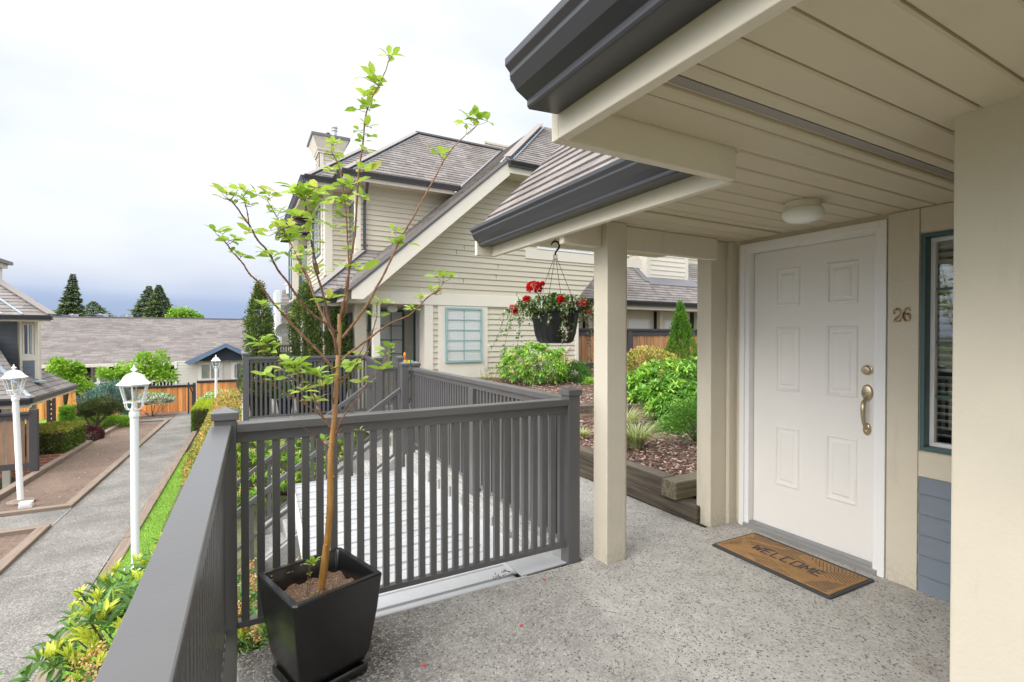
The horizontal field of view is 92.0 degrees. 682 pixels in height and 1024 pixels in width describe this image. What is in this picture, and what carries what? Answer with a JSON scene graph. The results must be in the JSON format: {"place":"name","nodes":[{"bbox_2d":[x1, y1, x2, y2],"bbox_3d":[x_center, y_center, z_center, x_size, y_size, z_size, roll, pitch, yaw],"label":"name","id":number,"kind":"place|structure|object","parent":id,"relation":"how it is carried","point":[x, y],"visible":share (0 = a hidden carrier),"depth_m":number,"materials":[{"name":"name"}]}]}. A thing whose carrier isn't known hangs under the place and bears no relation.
{"place":"outdoors","nodes":[
{"label":"outdoors","id":0,"kind":"place"},
{"bbox_2d":[0,533,29,559],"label":"soil bed","id":1,"kind":"object","parent":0,"point":[8,544],"depth_m":7.20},
{"bbox_2d":[0,508,69,529],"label":"side path","id":2,"kind":"structure","parent":0,"point":[30,519],"depth_m":8.17,"materials":[{"name":"concrete"}]},
{"bbox_2d":[0,411,191,681],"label":"garden path","id":3,"kind":"structure","parent":0,"point":[34,605],"depth_m":6.68,"materials":[{"name":"concrete"}]},
{"bbox_2d":[0,423,188,581],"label":"path joints","id":4,"kind":"object","parent":3,"relation":"on","point":[88,505],"visible":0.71,"depth_m":7.98,"materials":[{"name":"concrete"}]},
{"bbox_2d":[59,453,187,681],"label":"lawn","id":5,"kind":"structure","parent":0,"point":[148,534],"depth_m":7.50,"materials":[{"name":"plant"}]},
{"bbox_2d":[116,365,151,570],"bbox_3d":[-4.792,1.603,6.284,0.337,2.603,0.388,0,1,-29],"label":"lamp post","id":6,"kind":"object","parent":5,"relation":"on","point":[134,379],"visible":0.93,"depth_m":6.25,"materials":[{"name":"white metal"}]},
{"bbox_2d":[0,0,560,318],"label":"sky","id":7,"kind":"structure","parent":0,"point":[119,118],"materials":[{"name":"white"}]},
{"bbox_2d":[275,323,288,347],"bbox_3d":[-8.612,0.048,18.642,0.411,1.429,0.557,0,1,-3],"label":"satellite dish","id":8,"kind":"object","parent":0,"point":[281,330],"visible":0.85,"depth_m":18.62,"materials":[{"name":"metal"}]},
{"bbox_2d":[0,415,706,681],"bbox_3d":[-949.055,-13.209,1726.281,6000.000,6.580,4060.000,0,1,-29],"label":"ground","id":9,"kind":"structure","parent":0,"point":[283,465],"depth_m":8.06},
{"bbox_2d":[0,409,39,472],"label":"fence","id":10,"kind":"object","parent":9,"relation":"on","point":[31,417],"visible":0.68,"depth_m":11.11,"materials":[{"name":"grey wood"}]},
{"bbox_2d":[0,526,47,574],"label":"timber edging","id":11,"kind":"object","parent":9,"relation":"on","point":[11,557],"visible":0.73,"depth_m":6.85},
{"bbox_2d":[0,523,51,536],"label":"timber edging","id":12,"kind":"object","parent":9,"relation":"on","point":[17,531],"visible":0.55,"depth_m":7.55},
{"bbox_2d":[0,453,63,478],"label":"retaining wall","id":13,"kind":"structure","parent":9,"relation":"on","point":[44,459],"depth_m":12.91,"materials":[{"name":"brick"}]},
{"bbox_2d":[0,503,73,516],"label":"timber edging","id":14,"kind":"object","parent":9,"relation":"on","point":[35,509],"visible":0.55,"depth_m":8.56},
{"bbox_2d":[0,258,78,488],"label":"townhouse","id":15,"kind":"structure","parent":9,"relation":"on","point":[23,316],"depth_m":12.77,"materials":[{"name":"paint"}]},
{"bbox_2d":[22,323,33,354],"bbox_3d":[-12.540,-0.044,12.826,0.214,0.820,0.030,0,1,-29],"label":"window","id":16,"kind":"structure","parent":15,"relation":"in","point":[26,326],"depth_m":12.82,"materials":[{"name":"white glass"}]},
{"bbox_2d":[0,440,91,500],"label":"timber edging","id":17,"kind":"object","parent":9,"relation":"on","point":[8,490],"visible":0.56,"depth_m":11.48,"materials":[{"name":"wood"}]},
{"bbox_2d":[46,398,55,421],"bbox_3d":[-15.507,2.269,16.645,0.247,1.887,0.130,0,1,-29],"label":"trellis","id":18,"kind":"object","parent":9,"relation":"on","point":[49,407],"visible":0.48,"depth_m":16.63,"materials":[{"name":"brown wood"}]},
{"bbox_2d":[44,356,86,404],"bbox_3d":[-17.017,1.509,18.897,1.239,1.890,1.062,0,1,-29],"label":"leafy tree","id":19,"kind":"object","parent":9,"relation":"on","point":[64,367],"visible":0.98,"depth_m":18.75,"materials":[{"name":"green plant"}]},
{"bbox_2d":[52,274,85,315],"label":"conifer","id":20,"kind":"object","parent":9,"relation":"on","point":[70,305],"visible":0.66,"depth_m":45.69,"materials":[{"name":"green plant"}]},
{"bbox_2d":[64,372,95,404],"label":"leafy tree","id":21,"kind":"object","parent":9,"relation":"on","point":[86,384],"visible":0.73,"depth_m":19.09,"materials":[{"name":"green plant"}]},
{"bbox_2d":[0,421,162,511],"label":"soil bed","id":22,"kind":"object","parent":9,"relation":"on","point":[62,483],"visible":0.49,"depth_m":11.58,"materials":[{"name":"soil"}]},
{"bbox_2d":[5,497,35,506],"bbox_3d":[-9.037,2.970,9.100,0.400,0.120,0.400,0,1,-29],"label":"lamp footing","id":23,"kind":"object","parent":22,"relation":"on","point":[13,502],"visible":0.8,"depth_m":8.99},
{"bbox_2d":[0,365,28,499],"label":"lamp post","id":24,"kind":"object","parent":23,"relation":"on","point":[13,374],"visible":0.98,"depth_m":9.04,"materials":[{"name":"white metal"}]},
{"bbox_2d":[33,537,130,681],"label":"timber edging","id":25,"kind":"object","parent":9,"relation":"on","point":[122,548],"visible":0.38,"depth_m":6.34,"materials":[{"name":"wood"}]},
{"bbox_2d":[8,532,161,681],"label":"shrub","id":26,"kind":"object","parent":9,"relation":"on","point":[116,596],"visible":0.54,"depth_m":2.65,"materials":[{"name":"green plant"}]},
{"bbox_2d":[63,626,117,681],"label":"shrub","id":27,"kind":"object","parent":9,"relation":"on","point":[93,671],"visible":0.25,"depth_m":2.31,"materials":[{"name":"yellow plant"}]},
{"bbox_2d":[74,424,114,446],"bbox_3d":[-14.233,3.154,15.888,1.530,0.200,6.900,0,1,-29],"label":"soil bed","id":28,"kind":"object","parent":9,"relation":"on","point":[106,427],"visible":0.07,"depth_m":17.07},
{"bbox_2d":[25,420,86,456],"bbox_3d":[-13.531,2.708,13.515,2.655,0.837,2.099,0,1,-29],"label":"hedge","id":29,"kind":"object","parent":28,"relation":"on","point":[56,437],"visible":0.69,"depth_m":13.36,"materials":[{"name":"green plant"}]},
{"bbox_2d":[57,404,76,421],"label":"hedge","id":30,"kind":"object","parent":28,"relation":"on","point":[67,413],"visible":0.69,"depth_m":17.48,"materials":[{"name":"green plant"}]},
{"bbox_2d":[83,424,105,439],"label":"maple shrub","id":31,"kind":"object","parent":28,"relation":"on","point":[97,430],"visible":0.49,"depth_m":15.87,"materials":[{"name":"red plant"}]},
{"bbox_2d":[64,414,129,428],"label":"shrub","id":32,"kind":"object","parent":28,"relation":"on","point":[116,419],"visible":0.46,"depth_m":18.27,"materials":[{"name":"green plant"}]},
{"bbox_2d":[75,395,124,425],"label":"pine tree","id":33,"kind":"object","parent":28,"relation":"on","point":[98,410],"visible":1,"depth_m":17.59,"materials":[{"name":"green plant"}]},
{"bbox_2d":[82,301,115,316],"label":"conifer","id":34,"kind":"object","parent":9,"relation":"on","point":[94,306],"visible":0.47,"depth_m":58.18,"materials":[{"name":"green plant"}]},
{"bbox_2d":[11,383,195,420],"bbox_3d":[-19.368,2.956,20.898,10.160,1.910,0.150,0,1,-29],"label":"fence","id":35,"kind":"object","parent":9,"relation":"on","point":[180,392],"visible":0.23,"depth_m":22.69,"materials":[{"name":"brown wood"}]},
{"bbox_2d":[73,377,139,424],"bbox_3d":[-15.839,2.414,19.447,2.049,2.017,1.949,0,1,13],"label":"blue spruce","id":36,"kind":"object","parent":9,"relation":"on","point":[112,389],"visible":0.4,"depth_m":19.09,"materials":[{"name":"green plant"}]},
{"bbox_2d":[94,360,136,383],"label":"leafy tree","id":37,"kind":"object","parent":9,"relation":"on","point":[110,374],"visible":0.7,"depth_m":23.72,"materials":[{"name":"green plant"}]},
{"bbox_2d":[65,419,169,505],"bbox_3d":[-10.922,3.100,14.431,0.140,0.516,12.646,0,1,-28],"label":"timber edging","id":38,"kind":"object","parent":9,"relation":"on","point":[79,496],"visible":0.7,"depth_m":11.19,"materials":[{"name":"wood"}]},
{"bbox_2d":[127,286,162,316],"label":"conifer","id":39,"kind":"object","parent":9,"relation":"on","point":[139,307],"visible":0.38,"depth_m":49.79,"materials":[{"name":"green plant"}]},
{"bbox_2d":[122,349,180,385],"bbox_3d":[-17.647,1.677,24.297,2.327,2.594,1.608,-1,1,-41],"label":"leafy tree","id":40,"kind":"object","parent":9,"relation":"on","point":[157,363],"visible":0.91,"depth_m":24.21,"materials":[{"name":"green plant"}]},
{"bbox_2d":[141,285,173,317],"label":"conifer","id":41,"kind":"object","parent":9,"relation":"on","point":[158,305],"visible":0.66,"depth_m":49.44,"materials":[{"name":"green plant"}]},
{"bbox_2d":[139,411,179,417],"bbox_3d":[-16.425,3.264,21.246,3.450,0.064,2.200,0,1,-29],"label":"soil bed","id":42,"kind":"object","parent":9,"relation":"on","point":[162,414],"visible":0.4,"depth_m":21.92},
{"bbox_2d":[137,391,175,415],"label":"shrub","id":43,"kind":"object","parent":42,"relation":"on","point":[151,398],"visible":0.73,"depth_m":21.18,"materials":[{"name":"green plant"}]},
{"bbox_2d":[123,431,197,537],"bbox_3d":[-8.701,3.057,12.953,0.150,0.506,12.976,0,1,-28],"label":"timber edging","id":44,"kind":"object","parent":9,"relation":"on","point":[147,508],"visible":0.67,"depth_m":10.02,"materials":[{"name":"wood"}]},
{"bbox_2d":[41,316,281,410],"bbox_3d":[-22.459,1.268,33.602,25.000,5.720,17.504,0,1,-29],"label":"bungalow","id":45,"kind":"object","parent":9,"relation":"on","point":[193,347],"visible":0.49,"depth_m":28.84,"materials":[{"name":"grey"}]},
{"bbox_2d":[198,361,222,387],"bbox_3d":[-16.753,1.870,27.477,1.171,1.452,0.060,0,1,-29],"label":"window","id":46,"kind":"structure","parent":45,"relation":"in","point":[205,370],"depth_m":27.45,"materials":[{"name":"glass"}]},
{"bbox_2d":[164,305,203,317],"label":"leafy tree","id":47,"kind":"object","parent":9,"relation":"on","point":[181,312],"visible":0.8,"depth_m":48.14,"materials":[{"name":"green plant"}]},
{"bbox_2d":[190,398,214,431],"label":"hedge","id":48,"kind":"object","parent":9,"relation":"on","point":[200,408],"visible":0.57,"depth_m":17.11,"materials":[{"name":"green plant"}]},
{"bbox_2d":[180,387,242,492],"bbox_3d":[-7.572,2.250,12.628,1.284,2.029,13.103,0,1,-29],"label":"hedge","id":49,"kind":"object","parent":9,"relation":"on","point":[230,398],"visible":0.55,"depth_m":10.49,"materials":[{"name":"yellow plant"}]},
{"bbox_2d":[197,378,254,399],"bbox_3d":[-12.340,2.696,24.759,5.800,1.670,0.150,0,1,-29],"label":"fence","id":50,"kind":"object","parent":9,"relation":"on","point":[207,385],"visible":0.13,"depth_m":23.65,"materials":[{"name":"brown wood"}]},
{"bbox_2d":[237,556,301,653],"bbox_3d":[-1.595,1.792,3.085,0.681,0.844,1.415,0,1,-29],"label":"shrub","id":51,"kind":"object","parent":9,"relation":"on","point":[257,634],"visible":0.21,"depth_m":2.74,"materials":[{"name":"green plant"}]},
{"bbox_2d":[250,283,289,351],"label":"white house","id":52,"kind":"structure","parent":9,"relation":"on","point":[285,301],"depth_m":20.83,"materials":[{"name":"paint"}]},
{"bbox_2d":[199,432,355,507],"bbox_3d":[-3.515,1.864,7.636,2.439,1.212,1.568,0,1,-29],"label":"shrub","id":53,"kind":"object","parent":9,"relation":"on","point":[283,484],"visible":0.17,"depth_m":7.55,"materials":[{"name":"green plant"}]},
{"bbox_2d":[241,393,410,420],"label":"patio floor","id":54,"kind":"structure","parent":9,"relation":"on","point":[386,408],"depth_m":9.22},
{"bbox_2d":[249,391,268,415],"bbox_3d":[-4.482,1.128,8.788,0.388,0.420,0.388,0,1,-29],"label":"plant pot","id":55,"kind":"object","parent":54,"relation":"on","point":[263,404],"visible":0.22,"depth_m":8.65,"materials":[{"name":"black ceramic"}]},
{"bbox_2d":[237,276,281,401],"bbox_3d":[-4.482,0.029,8.774,0.735,2.379,0.666,0,1,-29],"label":"columnar yew","id":56,"kind":"object","parent":55,"relation":"in","point":[253,320],"visible":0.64,"depth_m":8.68,"materials":[{"name":"green plant"}]},
{"bbox_2d":[262,332,283,398],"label":"columnar yew","id":57,"kind":"object","parent":54,"relation":"on","point":[278,349],"visible":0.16,"depth_m":9.64,"materials":[{"name":"green plant"}]},
{"bbox_2d":[276,399,291,413],"bbox_3d":[-4.084,1.197,8.894,0.276,0.280,0.276,0,1,-29],"label":"plant pot","id":58,"kind":"object","parent":54,"relation":"on","point":[286,406],"visible":0.45,"depth_m":8.80,"materials":[{"name":"blue ceramic"}]},
{"bbox_2d":[273,384,296,400],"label":"potted plant","id":59,"kind":"object","parent":58,"relation":"in","point":[286,391],"visible":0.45,"depth_m":8.82,"materials":[{"name":"green plant"}]},
{"bbox_2d":[295,389,316,412],"bbox_3d":[-3.871,1.123,9.296,0.408,0.420,0.408,0,1,-29],"label":"plant pot","id":60,"kind":"object","parent":54,"relation":"on","point":[303,401],"visible":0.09,"depth_m":9.14,"materials":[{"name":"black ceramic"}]},
{"bbox_2d":[282,279,326,394],"bbox_3d":[-3.860,0.011,9.287,0.868,2.344,0.816,0,1,-29],"label":"columnar yew","id":61,"kind":"object","parent":60,"relation":"in","point":[300,313],"visible":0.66,"depth_m":9.16,"materials":[{"name":"green plant"}]},
{"bbox_2d":[241,351,403,436],"bbox_3d":[-4.317,1.026,9.115,6.165,1.718,1.839,0,1,35],"label":"railing","id":62,"kind":"object","parent":54,"relation":"on","point":[370,372],"visible":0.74,"depth_m":8.31,"materials":[{"name":"grey paint"}]},
{"bbox_2d":[329,383,346,408],"bbox_3d":[-3.418,1.088,9.716,0.382,0.480,0.382,0,1,-29],"label":"plant pot","id":63,"kind":"object","parent":54,"relation":"on","point":[342,395],"visible":0.05,"depth_m":9.61,"materials":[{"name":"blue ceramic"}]},
{"bbox_2d":[322,306,354,389],"bbox_3d":[-3.410,0.151,9.717,0.651,1.954,0.701,0,1,-29],"label":"columnar yew","id":64,"kind":"object","parent":63,"relation":"in","point":[346,348],"visible":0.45,"depth_m":9.63,"materials":[{"name":"green plant"}]},
{"bbox_2d":[265,435,393,570],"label":"concrete stairs","id":65,"kind":"structure","parent":9,"relation":"on","point":[268,544],"depth_m":6.55,"materials":[{"name":"concrete"}]},
{"bbox_2d":[237,378,377,520],"bbox_3d":[-2.982,1.854,6.848,2.233,2.609,0.080,0,1,-29],"label":"handrail","id":66,"kind":"object","parent":65,"relation":"attached to","point":[350,399],"visible":0.27,"depth_m":6.93,"materials":[{"name":"grey paint"}]},
{"bbox_2d":[237,388,400,560],"bbox_3d":[-2.407,1.894,5.886,2.232,2.569,0.080,0,1,-29],"label":"handrail","id":67,"kind":"object","parent":65,"relation":"attached to","point":[283,477],"visible":0.19,"depth_m":5.83,"materials":[{"name":"grey paint"}]},
{"bbox_2d":[275,123,641,407],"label":"townhouse","id":68,"kind":"structure","parent":9,"relation":"on","point":[453,327],"depth_m":10.87,"materials":[{"name":"beige"}]},
{"bbox_2d":[288,248,291,299],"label":"window","id":69,"kind":"structure","parent":68,"relation":"in","point":[289,259],"depth_m":14.90,"materials":[{"name":"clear glass"}]},
{"bbox_2d":[299,245,306,295],"bbox_3d":[-5.876,-2.022,14.529,0.680,1.500,0.030,0,1,-29],"label":"window","id":70,"kind":"structure","parent":68,"relation":"in","point":[301,277],"depth_m":14.42,"materials":[{"name":"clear glass"}]},
{"bbox_2d":[312,198,322,265],"bbox_3d":[-4.978,-2.702,12.613,0.050,1.480,1.730,0,1,-29],"label":"window","id":71,"kind":"structure","parent":68,"relation":"in","point":[319,257],"depth_m":12.44,"materials":[{"name":"white glass"}]},
{"bbox_2d":[349,202,353,254],"bbox_3d":[-3.738,-2.616,11.526,0.020,1.150,0.450,0,1,-29],"label":"window","id":72,"kind":"structure","parent":68,"relation":"in","point":[352,204],"depth_m":11.57,"materials":[{"name":"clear glass"}]},
{"bbox_2d":[366,309,370,356],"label":"window","id":73,"kind":"structure","parent":68,"relation":"in","point":[368,318],"depth_m":10.80,"materials":[{"name":"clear glass"}]},
{"bbox_2d":[380,310,403,365],"bbox_3d":[-2.698,-0.026,11.041,0.590,1.340,0.040,0,1,-29],"label":"window","id":74,"kind":"structure","parent":68,"relation":"in","point":[393,333],"depth_m":11.07,"materials":[{"name":"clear glass"}]},
{"bbox_2d":[413,311,415,360],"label":"window","id":75,"kind":"structure","parent":68,"relation":"in","point":[414,314],"depth_m":11.25,"materials":[{"name":"glass"}]},
{"bbox_2d":[416,307,418,361],"bbox_3d":[-1.926,0.289,10.699,0.070,2.058,0.800,0,1,-29],"label":"door","id":76,"kind":"structure","parent":68,"relation":"in","point":[417,311],"depth_m":10.94,"materials":[{"name":"paint"}]},
{"bbox_2d":[445,307,481,362],"bbox_3d":[-0.992,-0.122,10.242,0.820,1.130,0.035,0,1,-29],"label":"window","id":77,"kind":"structure","parent":68,"relation":"in","point":[463,326],"depth_m":10.24,"materials":[{"name":"white glass"}]},
{"bbox_2d":[537,246,593,254],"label":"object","id":78,"kind":"structure","parent":68,"relation":"in","point":[542,248],"depth_m":11.46,"materials":[{"name":"white paint"}]},
{"bbox_2d":[484,141,737,361],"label":"townhouse","id":79,"kind":"structure","parent":9,"relation":"on","point":[657,287],"depth_m":17.25,"materials":[{"name":"wood"}]},
{"bbox_2d":[627,310,653,344],"bbox_3d":[4.321,0.283,17.001,1.450,2.638,0.075,0,1,-29],"label":"garage door","id":80,"kind":"structure","parent":79,"relation":"in","point":[635,319],"depth_m":17.02,"materials":[{"name":"beige paint"}]},
{"bbox_2d":[663,312,689,341],"bbox_3d":[5.855,0.274,17.844,1.550,2.638,0.075,0,1,-29],"label":"garage door","id":81,"kind":"structure","parent":79,"relation":"in","point":[667,319],"depth_m":17.65,"materials":[{"name":"beige paint"}]},
{"bbox_2d":[579,328,696,370],"bbox_3d":[4.121,0.551,13.735,6.550,1.770,0.210,0,1,-29],"label":"fence","id":82,"kind":"object","parent":9,"relation":"on","point":[654,337],"visible":0.18,"depth_m":13.25,"materials":[{"name":"brown wood"}]},
{"bbox_3d":[-1.112,2.684,4.438,1.380,1.900,3.400,0,1,-29],"label":"carport wall","id":83,"kind":"object","parent":9,"relation":"on","visible":0},
{"bbox_2d":[405,453,561,576],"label":"concrete kerb","id":84,"kind":"structure","parent":83,"relation":"on","point":[556,552],"depth_m":4.49,"materials":[{"name":"concrete"}]},
{"bbox_2d":[399,361,560,538],"bbox_3d":[-0.485,1.154,4.901,0.252,1.750,3.617,0,1,-29],"label":"railing","id":85,"kind":"object","parent":84,"relation":"on","point":[431,388],"visible":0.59,"depth_m":4.68,"materials":[{"name":"metal"}]},
{"bbox_2d":[482,370,696,475],"bbox_3d":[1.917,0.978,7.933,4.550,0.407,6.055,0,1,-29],"label":"bark mulch","id":86,"kind":"object","parent":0,"point":[672,470],"visible":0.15,"depth_m":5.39,"materials":[{"name":"wood"}]},
{"bbox_2d":[496,341,572,384],"bbox_3d":[0.423,0.539,9.733,1.575,1.098,1.414,0,1,-29],"label":"rhododendron","id":87,"kind":"object","parent":86,"relation":"on","point":[560,362],"visible":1,"depth_m":9.42,"materials":[{"name":"green plant"}]},
{"bbox_2d":[557,359,593,382],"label":"shrub","id":88,"kind":"object","parent":86,"relation":"on","point":[582,369],"visible":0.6,"depth_m":9.81,"materials":[{"name":"green plant"}]},
{"bbox_2d":[586,404,656,428],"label":"ornamental grass","id":89,"kind":"object","parent":86,"relation":"on","point":[630,416],"depth_m":6.52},
{"bbox_2d":[627,345,680,377],"bbox_3d":[2.589,0.526,9.426,1.381,0.929,1.035,-1,1,-50],"label":"shrub","id":90,"kind":"object","parent":86,"relation":"on","point":[645,349],"visible":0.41,"depth_m":9.23,"materials":[{"name":"yellow plant"}]},
{"bbox_2d":[627,418,686,449],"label":"ornamental grass","id":91,"kind":"object","parent":86,"relation":"on","point":[637,438],"depth_m":5.44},
{"bbox_2d":[627,356,696,434],"bbox_3d":[2.750,0.784,7.909,3.424,1.117,1.633,-1,1,-44],"label":"rhododendron","id":92,"kind":"object","parent":86,"relation":"on","point":[666,390],"visible":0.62,"depth_m":7.32,"materials":[{"name":"green plant"}]},
{"bbox_2d":[661,392,696,445],"bbox_3d":[2.155,0.895,5.753,0.790,0.587,0.750,0,1,-29],"label":"boxwood","id":93,"kind":"object","parent":86,"relation":"on","point":[676,414],"visible":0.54,"depth_m":5.68,"materials":[{"name":"green plant"}]},
{"bbox_2d":[663,297,696,375],"bbox_3d":[3.958,0.021,11.551,0.878,2.078,0.888,0,1,-29],"label":"cedar tree","id":94,"kind":"object","parent":86,"relation":"on","point":[681,328],"visible":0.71,"depth_m":11.41,"materials":[{"name":"green plant"}]},
{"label":"timber","id":95,"kind":"object","parent":86,"relation":"on","visible":0},
{"bbox_2d":[580,402,696,413],"bbox_3d":[2.198,0.977,7.273,4.416,0.134,0.158,0,1,-9],"label":"timber","id":96,"kind":"object","parent":95,"relation":"on","point":[584,407],"visible":0.09,"depth_m":7.04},
{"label":"porch wall","id":97,"kind":"structure","parent":0,"visible":0},
{"bbox_2d":[237,408,949,681],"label":"porch floor","id":98,"kind":"structure","parent":97,"relation":"on","point":[671,598],"depth_m":2.52,"materials":[{"name":"concrete"}]},
{"bbox_2d":[258,547,381,681],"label":"planter","id":99,"kind":"object","parent":98,"relation":"on","point":[320,635],"visible":0.93,"depth_m":2.08,"materials":[{"name":"plastic"}]},
{"bbox_2d":[203,45,493,590],"bbox_3d":[-0.635,-0.064,2.233,1.211,2.396,0.608,0,1,-13],"label":"young tree","id":100,"kind":"object","parent":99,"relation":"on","point":[301,190],"visible":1,"depth_m":2.17,"materials":[{"name":"green plant"}]},
{"bbox_2d":[211,386,581,681],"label":"railing","id":101,"kind":"object","parent":98,"relation":"on","point":[565,407],"visible":0.87,"depth_m":2.74,"materials":[{"name":"metal"}]},
{"bbox_2d":[94,425,231,681],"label":"railing","id":102,"kind":"object","parent":101,"relation":"attached to","point":[172,627],"visible":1,"depth_m":0.96,"materials":[{"name":"grey paint"}]},
{"bbox_2d":[295,467,566,618],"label":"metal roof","id":103,"kind":"structure","parent":98,"relation":"on","point":[412,596],"depth_m":3.76,"materials":[{"name":"white paint"}]},
{"bbox_2d":[580,463,699,523],"bbox_3d":[0.080,1.347,6.563,0.168,0.139,6.000,0,1,-29],"label":"timber","id":104,"kind":"object","parent":98,"relation":"on","point":[688,509],"visible":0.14,"depth_m":4.23,"materials":[{"name":"wood"}]},
{"bbox_2d":[580,445,674,492],"bbox_3d":[-0.007,1.204,6.719,0.158,0.148,5.640,0,1,-29],"label":"timber","id":105,"kind":"object","parent":104,"relation":"on","point":[644,476],"visible":0.15,"depth_m":4.49,"materials":[{"name":"wood"}]},
{"bbox_2d":[661,472,696,499],"bbox_3d":[2.388,1.224,4.709,2.490,0.148,0.174,0,1,-29],"label":"timber","id":106,"kind":"object","parent":104,"relation":"on","point":[679,487],"visible":0.21,"depth_m":4.11,"materials":[{"name":"wood"}]},
{"bbox_2d":[470,0,1023,681],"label":"townhouse","id":107,"kind":"structure","parent":98,"relation":"on","point":[828,194],"depth_m":2.31,"materials":[{"name":"wood"}]},
{"bbox_2d":[487,238,593,376],"bbox_3d":[0.330,-0.233,3.706,0.843,1.091,0.732,0,1,-40],"label":"hanging basket","id":108,"kind":"object","parent":107,"relation":"hanging from","point":[552,322],"visible":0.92,"depth_m":3.56,"materials":[{"name":"black plastic"}]},
{"bbox_2d":[739,219,887,577],"bbox_3d":[2.093,0.350,3.482,0.170,2.188,1.004,0,1,-29],"label":"door","id":109,"kind":"structure","parent":107,"relation":"in","point":[813,334],"depth_m":3.42,"materials":[{"name":"paint"}]},
{"bbox_2d":[919,229,953,454],"bbox_3d":[2.577,0.009,2.656,0.175,1.250,0.571,0,1,-29],"label":"window","id":110,"kind":"structure","parent":107,"relation":"in","point":[931,243],"depth_m":2.86,"materials":[{"name":"white paint"}]},
{"bbox_2d":[712,533,873,599],"bbox_3d":[1.797,1.436,3.234,0.464,0.016,0.816,0,1,-27],"label":"doormat","id":111,"kind":"object","parent":98,"relation":"on","point":[819,576],"visible":1,"depth_m":3.15,"materials":[{"name":"fabric"}]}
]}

